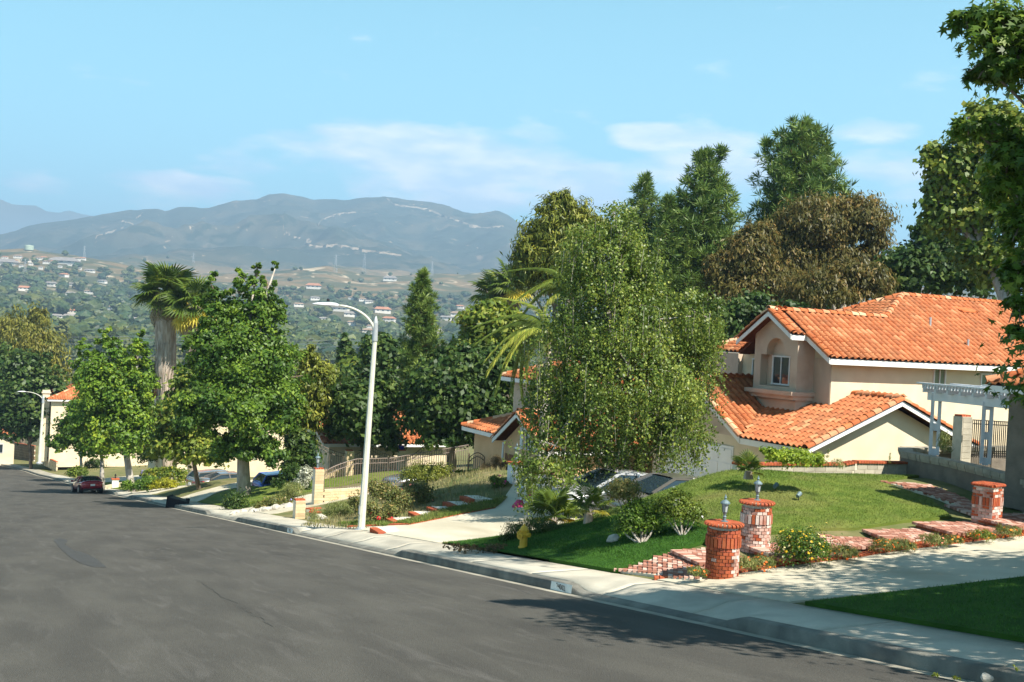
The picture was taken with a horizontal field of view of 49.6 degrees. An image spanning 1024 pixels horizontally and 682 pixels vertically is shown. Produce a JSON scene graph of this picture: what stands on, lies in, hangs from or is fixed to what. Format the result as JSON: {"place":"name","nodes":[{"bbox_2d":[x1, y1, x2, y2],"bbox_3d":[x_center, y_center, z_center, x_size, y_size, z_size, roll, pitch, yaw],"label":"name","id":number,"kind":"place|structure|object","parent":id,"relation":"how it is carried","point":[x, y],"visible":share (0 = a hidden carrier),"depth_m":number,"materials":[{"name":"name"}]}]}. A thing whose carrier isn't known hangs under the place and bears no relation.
{"place":"outdoors","nodes":[
{"label":"outdoors","id":0,"kind":"place"},
{"bbox_2d":[0,200,90,233],"bbox_3d":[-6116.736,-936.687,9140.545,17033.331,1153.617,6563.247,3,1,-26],"label":"mountains","id":1,"kind":"structure","parent":0,"point":[13,217],"depth_m":11604.31,"materials":[{"name":"blue"}]},
{"bbox_2d":[180,480,252,501],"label":"driveway","id":2,"kind":"structure","parent":0,"point":[199,496],"depth_m":70.62,"materials":[{"name":"concrete"}]},
{"bbox_2d":[95,197,503,255],"bbox_3d":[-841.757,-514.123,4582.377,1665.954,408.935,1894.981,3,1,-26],"label":"dirt track","id":3,"kind":"structure","parent":0,"point":[366,251],"depth_m":4798.77,"materials":[{"name":"beige soil"}]},
{"bbox_2d":[244,485,400,513],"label":"driveway","id":4,"kind":"structure","parent":0,"point":[308,499],"depth_m":51.22,"materials":[{"name":"concrete"}]},
{"bbox_2d":[349,478,583,543],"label":"driveway","id":5,"kind":"structure","parent":0,"point":[482,524],"depth_m":36.61,"materials":[{"name":"concrete"}]},
{"bbox_2d":[551,468,647,515],"bbox_3d":[3.509,5.054,37.146,4.735,1.505,2.220,5,-1,-29],"label":"parked car","id":6,"kind":"object","parent":5,"relation":"on","point":[597,480],"visible":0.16,"depth_m":36.63,"materials":[{"name":"silver metal"}]},
{"bbox_2d":[0,466,957,681],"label":"road","id":7,"kind":"structure","parent":0,"point":[329,612],"depth_m":17.44,"materials":[{"name":"grey asphalt"}]},
{"bbox_2d":[54,538,105,566],"bbox_3d":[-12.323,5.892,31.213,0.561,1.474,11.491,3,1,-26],"label":"tar patch","id":8,"kind":"object","parent":7,"relation":"on","point":[84,558],"visible":1,"depth_m":29.27,"materials":[{"name":"grey asphalt"}]},
{"bbox_2d":[71,475,102,492],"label":"parked car","id":9,"kind":"object","parent":7,"relation":"on","point":[90,483],"visible":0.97,"depth_m":90.32,"materials":[{"name":"paint"}]},
{"bbox_2d":[0,465,974,681],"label":"gutter","id":10,"kind":"object","parent":7,"relation":"on","point":[801,645],"visible":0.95,"depth_m":18.25,"materials":[{"name":"concrete"}]},
{"bbox_2d":[0,193,1021,445],"bbox_3d":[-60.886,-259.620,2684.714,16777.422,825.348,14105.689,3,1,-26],"label":"hills","id":11,"kind":"structure","parent":0,"point":[224,239],"depth_m":4187.19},
{"bbox_2d":[0,250,605,368],"bbox_3d":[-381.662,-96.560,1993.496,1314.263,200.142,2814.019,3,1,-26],"label":"woods","id":12,"kind":"object","parent":11,"relation":"on","point":[84,326],"visible":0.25,"depth_m":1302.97,"materials":[{"name":"green plant"}]},
{"bbox_2d":[0,0,1023,288],"label":"sky","id":13,"kind":"structure","parent":0,"point":[107,106],"materials":[{"name":"blue"}]},
{"bbox_2d":[4,464,1023,669],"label":"sidewalk","id":14,"kind":"structure","parent":0,"point":[729,606],"depth_m":19.12,"materials":[{"name":"concrete"}]},
{"bbox_2d":[0,348,67,468],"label":"street tree","id":15,"kind":"object","parent":14,"relation":"on","point":[28,374],"visible":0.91,"depth_m":146.43,"materials":[{"name":"green plant"}]},
{"bbox_2d":[67,399,120,489],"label":"liquidambar tree","id":16,"kind":"object","parent":14,"relation":"on","point":[91,454],"visible":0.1,"depth_m":93.94,"materials":[{"name":"green plant"}]},
{"bbox_2d":[312,299,377,529],"bbox_3d":[-5.810,2.649,37.690,2.294,8.113,0.490,3,1,-26],"label":"street lamp","id":17,"kind":"object","parent":14,"relation":"on","point":[364,488],"visible":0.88,"depth_m":37.97,"materials":[{"name":"metal"}]},
{"bbox_2d":[442,542,507,553],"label":"ground cover","id":18,"kind":"object","parent":14,"relation":"on","point":[478,549],"visible":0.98,"depth_m":28.40,"materials":[{"name":"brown plant"}]},
{"bbox_2d":[1,464,1023,681],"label":"curb","id":19,"kind":"structure","parent":14,"relation":"on","point":[962,668],"depth_m":16.31,"materials":[{"name":"concrete"}]},
{"bbox_2d":[13,445,1022,604],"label":"ground","id":20,"kind":"structure","parent":0,"point":[110,472],"depth_m":44.89,"materials":[{"name":"brown soil"}]},
{"bbox_2d":[0,429,14,464],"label":"house","id":21,"kind":"structure","parent":20,"relation":"on","point":[7,452],"depth_m":161.68,"materials":[{"name":"beige paint"}]},
{"bbox_2d":[0,301,76,443],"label":"tree","id":22,"kind":"object","parent":20,"relation":"on","point":[20,329],"visible":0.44,"depth_m":198.50,"materials":[{"name":"green plant"}]},
{"bbox_2d":[44,393,86,475],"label":"liquidambar tree","id":23,"kind":"object","parent":20,"relation":"on","point":[62,440],"visible":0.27,"depth_m":116.67,"materials":[{"name":"green plant"}]},
{"bbox_2d":[41,383,147,466],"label":"house","id":24,"kind":"structure","parent":20,"relation":"on","point":[64,458],"depth_m":146.07,"materials":[{"name":"beige paint"}]},
{"bbox_2d":[62,326,163,491],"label":"liquidambar tree","id":25,"kind":"object","parent":20,"relation":"on","point":[111,393],"visible":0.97,"depth_m":86.68,"materials":[{"name":"green plant"}]},
{"bbox_2d":[117,475,158,492],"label":"shrub","id":26,"kind":"object","parent":20,"relation":"on","point":[141,482],"visible":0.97,"depth_m":83.65,"materials":[{"name":"green plant"}]},
{"bbox_2d":[129,259,198,466],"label":"fan palm","id":27,"kind":"object","parent":20,"relation":"on","point":[158,276],"visible":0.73,"depth_m":99.18,"materials":[{"name":"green plant"}]},
{"bbox_2d":[143,465,190,484],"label":"shrub","id":28,"kind":"object","parent":20,"relation":"on","point":[179,476],"visible":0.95,"depth_m":89.54,"materials":[{"name":"green plant"}]},
{"bbox_2d":[141,361,229,489],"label":"liquidambar tree","id":29,"kind":"object","parent":20,"relation":"on","point":[167,446],"visible":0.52,"depth_m":73.01,"materials":[{"name":"green plant"}]},
{"bbox_2d":[159,274,222,472],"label":"fan palm","id":30,"kind":"object","parent":20,"relation":"on","point":[187,318],"visible":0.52,"depth_m":97.83,"materials":[{"name":"green plant"}]},
{"bbox_2d":[148,383,284,482],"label":"house","id":31,"kind":"structure","parent":20,"relation":"on","point":[257,467],"depth_m":104.45,"materials":[{"name":"beige paint"}]},
{"bbox_2d":[219,486,252,509],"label":"shrub","id":32,"kind":"object","parent":20,"relation":"on","point":[236,501],"visible":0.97,"depth_m":54.75,"materials":[{"name":"green plant"}]},
{"bbox_2d":[250,494,303,508],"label":"shrub","id":33,"kind":"object","parent":20,"relation":"on","point":[279,499],"visible":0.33,"depth_m":53.77,"materials":[{"name":"green plant"}]},
{"bbox_2d":[251,470,312,486],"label":"parked car","id":34,"kind":"object","parent":20,"relation":"on","point":[260,479],"visible":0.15,"depth_m":65.17,"materials":[{"name":"blue paint"}]},
{"bbox_2d":[200,471,397,506],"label":"lawn","id":35,"kind":"structure","parent":20,"relation":"on","point":[258,493],"depth_m":62.32,"materials":[{"name":"green plant"}]},
{"bbox_2d":[152,261,316,495],"bbox_3d":[-15.387,2.137,61.229,8.590,13.470,8.496,3,0,-1],"label":"liquidambar tree","id":36,"kind":"object","parent":35,"relation":"on","point":[242,368],"visible":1,"depth_m":60.36,"materials":[{"name":"green plant"}]},
{"bbox_2d":[270,460,311,489],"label":"shrub","id":37,"kind":"object","parent":35,"relation":"on","point":[291,471],"visible":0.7,"depth_m":59.74,"materials":[{"name":"green plant"}]},
{"bbox_2d":[276,428,326,478],"bbox_3d":[-12.166,6.872,64.054,2.487,3.791,2.819,3,1,39],"label":"dark shrub tree","id":38,"kind":"object","parent":35,"relation":"on","point":[301,446],"visible":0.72,"depth_m":63.36,"materials":[{"name":"green plant"}]},
{"bbox_2d":[278,342,344,476],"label":"tree","id":39,"kind":"object","parent":35,"relation":"on","point":[317,394],"visible":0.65,"depth_m":67.26,"materials":[{"name":"green plant"}]},
{"bbox_2d":[318,367,411,473],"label":"shade tree","id":40,"kind":"object","parent":35,"relation":"on","point":[348,409],"visible":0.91,"depth_m":67.01,"materials":[{"name":"green plant"}]},
{"bbox_2d":[311,467,323,503],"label":"block pier","id":41,"kind":"structure","parent":20,"relation":"on","point":[317,485],"depth_m":51.32,"materials":[{"name":"beige concrete"}]},
{"bbox_2d":[315,497,353,516],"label":"grass clump","id":42,"kind":"object","parent":20,"relation":"on","point":[343,507],"visible":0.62,"depth_m":45.74,"materials":[{"name":"green plant"}]},
{"bbox_2d":[334,332,356,365],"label":"conifer","id":43,"kind":"object","parent":20,"relation":"on","point":[344,347],"visible":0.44,"depth_m":129.47,"materials":[{"name":"green plant"}]},
{"bbox_2d":[323,487,368,501],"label":"block wall","id":44,"kind":"structure","parent":20,"relation":"on","point":[332,494],"depth_m":51.95,"materials":[{"name":"beige concrete"}]},
{"bbox_2d":[324,458,387,488],"bbox_3d":[-7.371,6.262,52.556,3.308,1.390,0.050,3,1,-35],"label":"iron fence","id":45,"kind":"object","parent":44,"relation":"on","point":[349,486],"visible":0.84,"depth_m":52.43,"materials":[{"name":"brown metal"}]},
{"bbox_2d":[329,331,405,389],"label":"shade tree","id":46,"kind":"object","parent":20,"relation":"on","point":[387,350],"visible":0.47,"depth_m":94.63,"materials":[{"name":"green plant"}]},
{"bbox_2d":[338,471,399,482],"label":"lawn","id":47,"kind":"structure","parent":20,"relation":"on","point":[359,478],"depth_m":63.05,"materials":[{"name":"green plant"}]},
{"bbox_2d":[392,340,520,470],"bbox_3d":[-3.062,3.928,65.788,7.733,8.232,6.618,3,1,-26],"label":"shade tree","id":48,"kind":"object","parent":47,"relation":"on","point":[444,393],"visible":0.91,"depth_m":64.58,"materials":[{"name":"green plant"}]},
{"bbox_2d":[309,405,446,468],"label":"house","id":49,"kind":"structure","parent":20,"relation":"on","point":[341,447],"depth_m":71.12,"materials":[{"name":"beige paint"}]},
{"bbox_2d":[366,500,403,520],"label":"rose bush","id":50,"kind":"object","parent":20,"relation":"on","point":[391,510],"visible":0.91,"depth_m":39.59,"materials":[{"name":"green plant"}]},
{"bbox_2d":[367,477,414,511],"bbox_3d":[-4.686,5.865,41.979,2.003,1.364,1.661,3,0,17],"label":"rose bush","id":51,"kind":"object","parent":20,"relation":"on","point":[384,491],"visible":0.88,"depth_m":41.75,"materials":[{"name":"green plant"}]},
{"bbox_2d":[300,466,505,528],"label":"dry grass","id":52,"kind":"structure","parent":20,"relation":"on","point":[466,472],"depth_m":43.85,"materials":[{"name":"plant"}]},
{"bbox_2d":[392,266,448,389],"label":"pine tree","id":53,"kind":"object","parent":20,"relation":"on","point":[420,333],"visible":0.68,"depth_m":83.43,"materials":[{"name":"green plant"}]},
{"bbox_2d":[403,477,438,504],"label":"bush","id":54,"kind":"object","parent":20,"relation":"on","point":[420,490],"visible":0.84,"depth_m":43.30,"materials":[{"name":"green plant"}]},
{"bbox_2d":[338,495,506,525],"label":"grass","id":55,"kind":"structure","parent":20,"relation":"on","point":[461,508],"depth_m":40.04,"materials":[{"name":"green plant"}]},
{"bbox_2d":[394,457,456,485],"bbox_3d":[-3.766,5.823,48.932,2.730,1.629,2.744,3,1,-26],"label":"juniper bush","id":56,"kind":"object","parent":20,"relation":"on","point":[428,473],"visible":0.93,"depth_m":48.66,"materials":[{"name":"green plant"}]},
{"bbox_2d":[388,444,468,484],"bbox_3d":[-4.095,6.120,54.789,4.445,1.971,0.050,3,1,-33],"label":"iron fence","id":57,"kind":"object","parent":20,"relation":"on","point":[408,459],"visible":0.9,"depth_m":54.85,"materials":[{"name":"brown metal"}]},
{"bbox_2d":[461,412,512,469],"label":"house","id":58,"kind":"structure","parent":20,"relation":"on","point":[484,429],"depth_m":56.62,"materials":[{"name":"paint"}]},
{"bbox_2d":[467,271,507,304],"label":"fan palm","id":59,"kind":"object","parent":20,"relation":"on","point":[484,283],"visible":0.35,"depth_m":119.28,"materials":[{"name":"green plant"}]},
{"bbox_2d":[439,297,536,364],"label":"shade tree","id":60,"kind":"object","parent":20,"relation":"on","point":[468,319],"visible":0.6,"depth_m":74.78,"materials":[{"name":"green plant"}]},
{"bbox_2d":[485,257,536,399],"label":"fan palm","id":61,"kind":"object","parent":20,"relation":"on","point":[511,292],"visible":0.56,"depth_m":116.97,"materials":[{"name":"green plant"}]},
{"bbox_2d":[496,513,566,541],"bbox_3d":[0.569,4.987,29.470,1.951,0.861,1.100,3,0,5],"label":"ground cover shrub","id":62,"kind":"object","parent":20,"relation":"on","point":[533,523],"visible":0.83,"depth_m":29.37,"materials":[{"name":"green plant"}]},
{"bbox_2d":[470,297,595,469],"bbox_3d":[1.271,1.956,47.190,5.188,7.419,4.768,3,1,-41],"label":"queen palm","id":63,"kind":"object","parent":20,"relation":"on","point":[524,332],"visible":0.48,"depth_m":46.89,"materials":[{"name":"green plant"}]},
{"bbox_2d":[503,268,575,364],"bbox_3d":[2.332,1.756,50.199,5.586,10.021,4.214,3,1,-26],"label":"queen palm","id":64,"kind":"object","parent":20,"relation":"on","point":[546,283],"visible":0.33,"depth_m":49.90,"materials":[{"name":"green plant"}]},
{"bbox_2d":[522,484,583,525],"bbox_3d":[1.278,4.572,30.946,2.008,1.342,1.743,3,1,-26],"label":"young fan palm","id":65,"kind":"object","parent":20,"relation":"on","point":[551,503],"visible":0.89,"depth_m":30.79,"materials":[{"name":"green plant"}]},
{"bbox_2d":[500,187,610,359],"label":"broadleaf tree","id":66,"kind":"object","parent":20,"relation":"on","point":[536,244],"visible":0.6,"depth_m":79.02,"materials":[{"name":"green plant"}]},
{"bbox_2d":[490,408,652,476],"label":"house","id":67,"kind":"structure","parent":20,"relation":"on","point":[507,430],"depth_m":49.80,"materials":[{"name":"beige paint"}]},
{"bbox_2d":[447,513,707,573],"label":"lawn","id":68,"kind":"structure","parent":20,"relation":"on","point":[603,560],"depth_m":25.24,"materials":[{"name":"green plant"}]},
{"bbox_2d":[598,475,645,541],"bbox_3d":[2.521,3.812,25.512,1.145,1.506,1.209,3,0,10],"label":"ball shrub","id":69,"kind":"object","parent":68,"relation":"on","point":[625,489],"visible":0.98,"depth_m":25.38,"materials":[{"name":"green plant"}]},
{"bbox_2d":[605,492,667,542],"bbox_3d":[2.859,4.004,25.218,1.371,1.186,1.343,3,1,43],"label":"ball shrub","id":70,"kind":"object","parent":68,"relation":"on","point":[642,514],"visible":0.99,"depth_m":24.98,"materials":[{"name":"green plant"}]},
{"bbox_2d":[501,351,689,411],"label":"house","id":71,"kind":"structure","parent":20,"relation":"on","point":[507,376],"depth_m":56.66,"materials":[{"name":"paint"}]},
{"bbox_2d":[502,199,730,520],"bbox_3d":[3.845,0.650,38.146,8.872,11.137,6.764,3,1,-26],"label":"birch tree","id":72,"kind":"object","parent":20,"relation":"on","point":[672,400],"visible":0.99,"depth_m":37.51,"materials":[{"name":"green plant"}]},
{"bbox_2d":[615,171,661,347],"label":"pine tree","id":73,"kind":"object","parent":20,"relation":"on","point":[643,203],"visible":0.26,"depth_m":91.39,"materials":[{"name":"green plant"}]},
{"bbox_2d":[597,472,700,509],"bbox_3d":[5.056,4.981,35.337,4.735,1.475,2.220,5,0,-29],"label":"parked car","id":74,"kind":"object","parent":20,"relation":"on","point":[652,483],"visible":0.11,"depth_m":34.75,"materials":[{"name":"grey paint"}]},
{"bbox_2d":[645,190,686,340],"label":"pine tree","id":75,"kind":"object","parent":20,"relation":"on","point":[668,218],"visible":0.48,"depth_m":85.49,"materials":[{"name":"green plant"}]},
{"bbox_2d":[651,486,714,534],"bbox_3d":[3.833,3.856,25.050,1.426,1.114,1.265,3,1,-26],"label":"shrub","id":76,"kind":"object","parent":20,"relation":"on","point":[676,503],"visible":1,"depth_m":24.82,"materials":[{"name":"green plant"}]},
{"bbox_2d":[442,468,951,561],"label":"lawn","id":77,"kind":"structure","parent":20,"relation":"on","point":[843,527],"depth_m":27.72,"materials":[{"name":"green plant"}]},
{"bbox_2d":[567,480,616,523],"bbox_3d":[2.008,4.240,29.112,1.434,1.150,1.362,3,1,-26],"label":"young fan palm","id":78,"kind":"object","parent":77,"relation":"on","point":[595,494],"visible":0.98,"depth_m":28.90,"materials":[{"name":"green plant"}]},
{"bbox_2d":[731,448,767,479],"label":"young fan palm","id":79,"kind":"object","parent":77,"relation":"on","point":[753,461],"visible":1,"depth_m":28.53,"materials":[{"name":"green plant"}]},
{"bbox_2d":[759,446,828,469],"bbox_3d":[7.095,2.926,27.995,1.800,0.631,1.086,3,0,-2],"label":"lime bush","id":80,"kind":"object","parent":77,"relation":"on","point":[791,456],"visible":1,"depth_m":27.80,"materials":[{"name":"green plant"}]},
{"bbox_2d":[649,141,746,332],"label":"pine tree","id":81,"kind":"object","parent":20,"relation":"on","point":[706,227],"visible":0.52,"depth_m":86.53,"materials":[{"name":"green plant"}]},
{"bbox_2d":[704,519,744,578],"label":"brick pillar","id":82,"kind":"structure","parent":20,"relation":"on","point":[723,540],"depth_m":21.03,"materials":[{"name":"red brick"}]},
{"bbox_2d":[671,284,820,341],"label":"shade tree","id":83,"kind":"object","parent":20,"relation":"on","point":[744,312],"visible":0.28,"depth_m":68.88,"materials":[{"name":"green plant"}]},
{"bbox_2d":[697,217,815,308],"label":"eucalyptus tree","id":84,"kind":"object","parent":20,"relation":"on","point":[736,271],"visible":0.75,"depth_m":78.72,"materials":[{"name":"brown plant"}]},
{"bbox_2d":[739,498,775,553],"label":"brick pillar","id":85,"kind":"structure","parent":20,"relation":"on","point":[756,518],"depth_m":23.33,"materials":[{"name":"red brick"}]},
{"bbox_2d":[740,113,858,309],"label":"pine tree","id":86,"kind":"object","parent":20,"relation":"on","point":[797,149],"visible":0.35,"depth_m":90.72,"materials":[{"name":"green plant"}]},
{"bbox_2d":[614,480,1023,579],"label":"brick walk","id":87,"kind":"structure","parent":20,"relation":"on","point":[694,557],"depth_m":24.22,"materials":[{"name":"red brick"}]},
{"bbox_2d":[732,460,907,474],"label":"retaining wall","id":88,"kind":"structure","parent":20,"relation":"on","point":[875,467],"depth_m":32.75,"materials":[{"name":"beige concrete"}]},
{"bbox_2d":[760,187,906,309],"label":"eucalyptus tree","id":89,"kind":"object","parent":20,"relation":"on","point":[834,228],"visible":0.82,"depth_m":84.27,"materials":[{"name":"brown plant"}]},
{"bbox_2d":[649,292,1023,476],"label":"house","id":90,"kind":"structure","parent":20,"relation":"on","point":[841,384],"depth_m":43.58,"materials":[{"name":"beige paint"}]},
{"bbox_2d":[659,438,733,476],"bbox_3d":[7.399,5.165,45.049,0.072,2.300,4.992,3,1,-26],"label":"garage door","id":91,"kind":"structure","parent":90,"relation":"in","point":[724,462],"depth_m":43.97,"materials":[{"name":"white paint"}]},
{"bbox_2d":[771,355,790,385],"bbox_3d":[10.652,1.161,43.909,0.070,1.160,1.120,3,1,-26],"label":"window","id":92,"kind":"structure","parent":90,"relation":"in","point":[780,364],"depth_m":43.89,"materials":[{"name":"plastic"}]},
{"bbox_2d":[774,253,901,309],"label":"eucalyptus tree","id":93,"kind":"object","parent":20,"relation":"on","point":[849,282],"visible":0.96,"depth_m":74.63,"materials":[{"name":"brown plant"}]},
{"bbox_2d":[654,533,1023,579],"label":"brick edging","id":94,"kind":"object","parent":20,"relation":"on","point":[862,553],"visible":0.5,"depth_m":22.89,"materials":[{"name":"red brick"}]},
{"bbox_2d":[705,530,1000,579],"bbox_3d":[7.726,4.441,23.400,9.380,0.720,0.905,3,0,-25],"label":"planting bed","id":95,"kind":"object","parent":20,"relation":"on","point":[879,548],"visible":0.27,"depth_m":23.27,"materials":[{"name":"soil"}]},
{"bbox_2d":[764,514,848,566],"bbox_3d":[5.808,4.008,22.176,1.519,1.033,1.394,3,1,-26],"label":"lantana bush","id":96,"kind":"object","parent":95,"relation":"on","point":[799,544],"visible":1,"depth_m":21.98,"materials":[{"name":"green plant"}]},
{"bbox_2d":[805,575,1023,642],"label":"lawn","id":97,"kind":"structure","parent":20,"relation":"on","point":[938,623],"depth_m":16.62,"materials":[{"name":"green plant"}]},
{"bbox_2d":[937,0,1023,434],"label":"liquidambar tree","id":98,"kind":"object","parent":97,"relation":"on","point":[997,33],"visible":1,"depth_m":14.40,"materials":[{"name":"green plant"}]},
{"bbox_2d":[870,217,996,299],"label":"shade tree","id":99,"kind":"object","parent":20,"relation":"on","point":[915,268],"visible":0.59,"depth_m":76.47,"materials":[{"name":"green plant"}]},
{"bbox_2d":[898,368,1023,512],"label":"house","id":100,"kind":"structure","parent":20,"relation":"on","point":[1008,470],"depth_m":29.61,"materials":[{"name":"stone"}]},
{"bbox_2d":[916,382,1008,464],"bbox_3d":[14.900,2.490,30.666,3.280,2.188,7.283,3,0,-19],"label":"pergola","id":101,"kind":"object","parent":100,"relation":"on","point":[961,394],"visible":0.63,"depth_m":31.92,"materials":[{"name":"white wood"}]},
{"bbox_2d":[951,414,972,462],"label":"block pier","id":102,"kind":"structure","parent":20,"relation":"on","point":[962,434],"depth_m":35.46,"materials":[{"name":"beige concrete"}]},
{"bbox_2d":[912,90,1023,299],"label":"sycamore tree","id":103,"kind":"object","parent":20,"relation":"on","point":[961,211],"visible":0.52,"depth_m":61.23,"materials":[{"name":"green plant"}]},
{"bbox_2d":[971,481,1005,524],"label":"brick pillar","id":104,"kind":"structure","parent":20,"relation":"on","point":[987,501],"depth_m":25.64,"materials":[{"name":"red brick"}]},
{"bbox_2d":[971,419,1007,458],"bbox_3d":[15.550,3.195,36.267,2.039,1.311,0.050,3,1,-26],"label":"iron fence","id":105,"kind":"object","parent":20,"relation":"on","point":[973,453],"visible":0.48,"depth_m":36.38,"materials":[{"name":"white metal"}]},
{"bbox_2d":[657,536,1023,602],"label":"driveway","id":106,"kind":"structure","parent":0,"point":[975,561],"depth_m":20.80,"materials":[{"name":"concrete"}]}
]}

